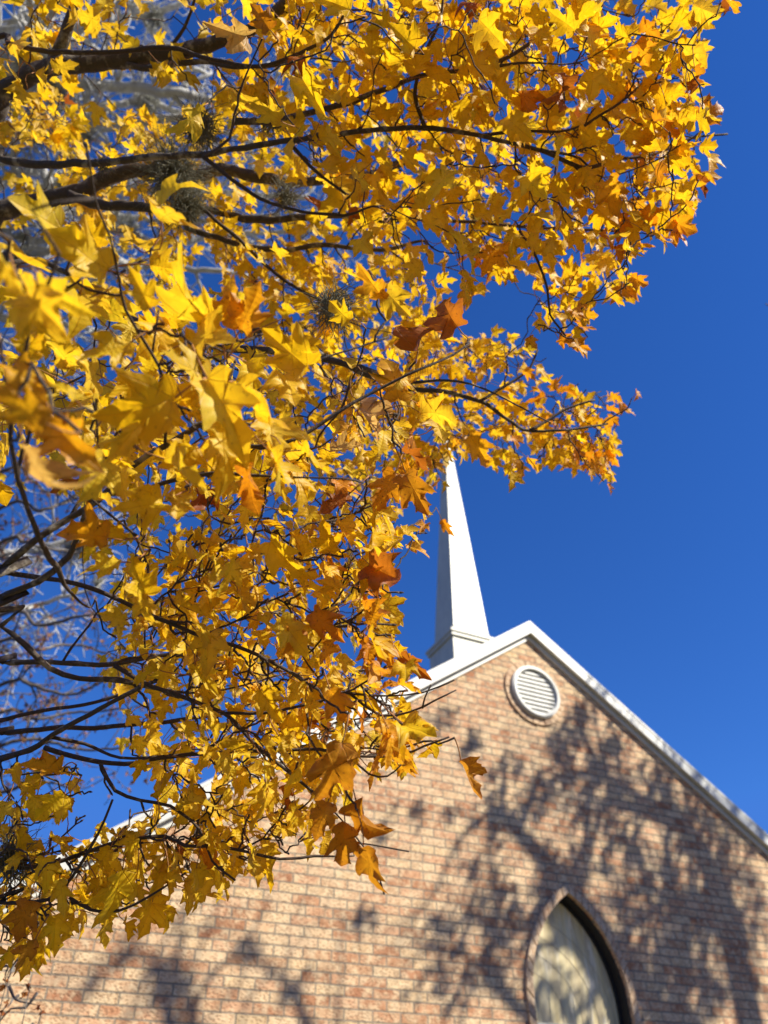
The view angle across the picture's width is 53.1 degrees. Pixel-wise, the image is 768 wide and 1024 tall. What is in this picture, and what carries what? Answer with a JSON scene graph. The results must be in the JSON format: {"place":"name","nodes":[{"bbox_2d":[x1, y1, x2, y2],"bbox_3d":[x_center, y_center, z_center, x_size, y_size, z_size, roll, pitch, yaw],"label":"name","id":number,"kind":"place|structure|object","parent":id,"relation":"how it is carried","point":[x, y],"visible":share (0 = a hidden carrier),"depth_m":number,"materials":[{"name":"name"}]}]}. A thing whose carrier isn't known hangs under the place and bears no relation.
{"place":"outdoors","nodes":[
{"label":"outdoors","id":0,"kind":"place"},
{"bbox_2d":[0,404,767,1023],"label":"brick church","id":1,"kind":"structure","parent":0,"point":[596,852],"depth_m":6.05,"materials":[{"name":"brick"}]},
{"bbox_2d":[525,884,640,1023],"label":"church window","id":2,"kind":"structure","parent":1,"relation":"in","point":[572,976],"depth_m":5.91,"materials":[{"name":"beige glass"}]},
{"bbox_2d":[0,0,767,882],"label":"sky","id":3,"kind":"structure","parent":0,"point":[656,586],"materials":[{"name":"blue"}]},
{"label":"ground","id":4,"kind":"structure","parent":0,"visible":0},
{"bbox_2d":[0,958,45,1023],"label":"bare sapling","id":5,"kind":"object","parent":4,"relation":"on","point":[14,997],"visible":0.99,"depth_m":2.30,"materials":[{"name":"brown plant"}]},
{"bbox_2d":[0,432,182,823],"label":"russet tree","id":6,"kind":"object","parent":4,"relation":"on","point":[45,702],"visible":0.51,"depth_m":7.85,"materials":[{"name":"plant"}]},
{"bbox_2d":[0,0,379,725],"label":"bare tree","id":7,"kind":"object","parent":4,"relation":"on","point":[38,246],"visible":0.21,"depth_m":9.27,"materials":[{"name":"grey plant"}]},
{"bbox_2d":[1,225,37,250],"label":"moss tuft","id":8,"kind":"object","parent":7,"relation":"attached to","point":[21,234],"visible":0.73,"depth_m":9.62,"materials":[{"name":"grey plant"}]},
{"bbox_2d":[6,235,32,268],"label":"moss tuft","id":9,"kind":"object","parent":7,"relation":"attached to","point":[22,248],"visible":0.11,"depth_m":9.46,"materials":[{"name":"grey plant"}]},
{"bbox_2d":[0,31,46,90],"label":"moss tuft","id":10,"kind":"object","parent":7,"relation":"attached to","point":[17,67],"visible":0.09,"depth_m":8.79,"materials":[{"name":"grey plant"}]},
{"bbox_2d":[14,106,55,157],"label":"moss tuft","id":11,"kind":"object","parent":7,"relation":"attached to","point":[35,142],"visible":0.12,"depth_m":9.11,"materials":[{"name":"grey plant"}]},
{"bbox_2d":[18,88,58,158],"bbox_3d":[-4.000,-4.611,9.097,0.614,0.932,0.613,-26,-2,5],"label":"moss tuft","id":12,"kind":"object","parent":7,"relation":"attached to","point":[42,114],"visible":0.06,"depth_m":9.01,"materials":[{"name":"yellow plant"}]},
{"bbox_2d":[49,169,67,188],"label":"moss tuft","id":13,"kind":"object","parent":7,"relation":"attached to","point":[55,182],"visible":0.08,"depth_m":9.51,"materials":[{"name":"grey plant"}]},
{"bbox_2d":[39,75,82,113],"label":"moss tuft","id":14,"kind":"object","parent":7,"relation":"attached to","point":[63,93],"visible":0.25,"depth_m":9.08,"materials":[{"name":"plant"}]},
{"bbox_2d":[50,523,87,569],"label":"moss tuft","id":15,"kind":"object","parent":7,"relation":"attached to","point":[68,547],"visible":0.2,"depth_m":9.31,"materials":[{"name":"grey plant"}]},
{"bbox_2d":[64,511,112,564],"bbox_3d":[-3.559,0.310,9.304,0.629,0.870,0.597,8,-41,-9],"label":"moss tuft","id":16,"kind":"object","parent":7,"relation":"attached to","point":[82,546],"visible":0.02,"depth_m":9.25,"materials":[{"name":"grey plant"}]},
{"bbox_2d":[81,112,106,154],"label":"moss tuft","id":17,"kind":"object","parent":7,"relation":"attached to","point":[89,138],"visible":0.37,"depth_m":9.16,"materials":[{"name":"grey plant"}]},
{"bbox_2d":[87,571,111,597],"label":"moss tuft","id":18,"kind":"object","parent":7,"relation":"attached to","point":[97,582],"visible":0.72,"depth_m":9.49,"materials":[{"name":"grey plant"}]},
{"bbox_2d":[95,322,120,356],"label":"moss tuft","id":19,"kind":"object","parent":7,"relation":"attached to","point":[114,331],"visible":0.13,"depth_m":10.04,"materials":[{"name":"grey plant"}]},
{"bbox_2d":[110,211,150,253],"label":"moss tuft","id":20,"kind":"object","parent":7,"relation":"attached to","point":[130,220],"visible":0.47,"depth_m":9.63,"materials":[{"name":"grey plant"}]},
{"bbox_2d":[122,81,164,117],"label":"moss tuft","id":21,"kind":"object","parent":7,"relation":"attached to","point":[146,104],"visible":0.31,"depth_m":9.59,"materials":[{"name":"grey plant"}]},
{"bbox_2d":[129,79,164,116],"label":"moss tuft","id":22,"kind":"object","parent":7,"relation":"attached to","point":[149,100],"visible":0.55,"depth_m":9.58,"materials":[{"name":"grey plant"}]},
{"bbox_2d":[136,0,171,41],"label":"moss tuft","id":23,"kind":"object","parent":7,"relation":"attached to","point":[153,24],"visible":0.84,"depth_m":9.07,"materials":[{"name":"grey plant"}]},
{"bbox_2d":[136,27,173,87],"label":"moss tuft","id":24,"kind":"object","parent":7,"relation":"attached to","point":[147,45],"visible":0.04,"depth_m":8.84,"materials":[{"name":"grey plant"}]},
{"bbox_2d":[142,27,177,71],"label":"moss tuft","id":25,"kind":"object","parent":7,"relation":"attached to","point":[155,44],"visible":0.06,"depth_m":8.66,"materials":[{"name":"grey plant"}]},
{"bbox_2d":[152,222,177,241],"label":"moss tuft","id":26,"kind":"object","parent":7,"relation":"attached to","point":[162,231],"visible":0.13,"depth_m":9.60,"materials":[{"name":"grey plant"}]},
{"bbox_2d":[281,221,312,240],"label":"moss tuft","id":27,"kind":"object","parent":7,"relation":"attached to","point":[303,235],"visible":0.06,"depth_m":10.00,"materials":[{"name":"grey plant"}]},
{"bbox_2d":[0,0,741,980],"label":"maple tree","id":28,"kind":"object","parent":4,"relation":"on","point":[142,412],"visible":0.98,"depth_m":1.35,"materials":[{"name":"yellow plant"}]},
{"bbox_2d":[0,815,57,913],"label":"ball moss","id":29,"kind":"object","parent":28,"relation":"attached to","point":[7,854],"visible":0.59,"depth_m":1.19,"materials":[{"name":"plant"}]},
{"bbox_2d":[85,150,118,177],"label":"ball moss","id":30,"kind":"object","parent":28,"relation":"attached to","point":[105,168],"visible":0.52,"depth_m":1.80,"materials":[{"name":"grey plant"}]},
{"bbox_2d":[111,97,229,235],"bbox_3d":[-0.578,-0.919,2.036,0.309,0.320,0.313,17,-43,-19],"label":"ball moss","id":31,"kind":"object","parent":28,"relation":"attached to","point":[165,169],"visible":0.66,"depth_m":2.03,"materials":[{"name":"plant"}]},
{"bbox_2d":[147,172,230,247],"bbox_3d":[-0.530,-0.833,2.107,0.222,0.225,0.237,17,-43,-19],"label":"ball moss","id":32,"kind":"object","parent":28,"relation":"hanging from","point":[193,210],"visible":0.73,"depth_m":2.09,"materials":[{"name":"plant"}]},
{"bbox_2d":[152,89,241,166],"bbox_3d":[-0.433,-0.924,1.852,0.200,0.216,0.197,-16,-43,18],"label":"ball moss","id":33,"kind":"object","parent":28,"relation":"attached to","point":[206,136],"visible":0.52,"depth_m":1.84,"materials":[{"name":"plant"}]},
{"bbox_2d":[242,81,302,151],"bbox_3d":[-0.281,-0.960,1.898,0.140,0.148,0.138,17,-43,-19],"label":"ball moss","id":34,"kind":"object","parent":28,"relation":"attached to","point":[263,127],"visible":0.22,"depth_m":1.90,"materials":[{"name":"plant"}]},
{"bbox_2d":[261,165,310,226],"bbox_3d":[-0.278,-0.902,2.190,0.159,0.180,0.182,0,-41,0],"label":"ball moss","id":35,"kind":"object","parent":28,"relation":"attached to","point":[286,199],"visible":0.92,"depth_m":2.19,"materials":[{"name":"grey plant"}]},
{"bbox_2d":[277,262,382,348],"bbox_3d":[-0.085,-0.345,1.304,0.144,0.140,0.130,-26,-47,27],"label":"ball moss","id":36,"kind":"object","parent":28,"relation":"attached to","point":[323,305],"visible":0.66,"depth_m":1.29,"materials":[{"name":"grey plant"}]}
]}

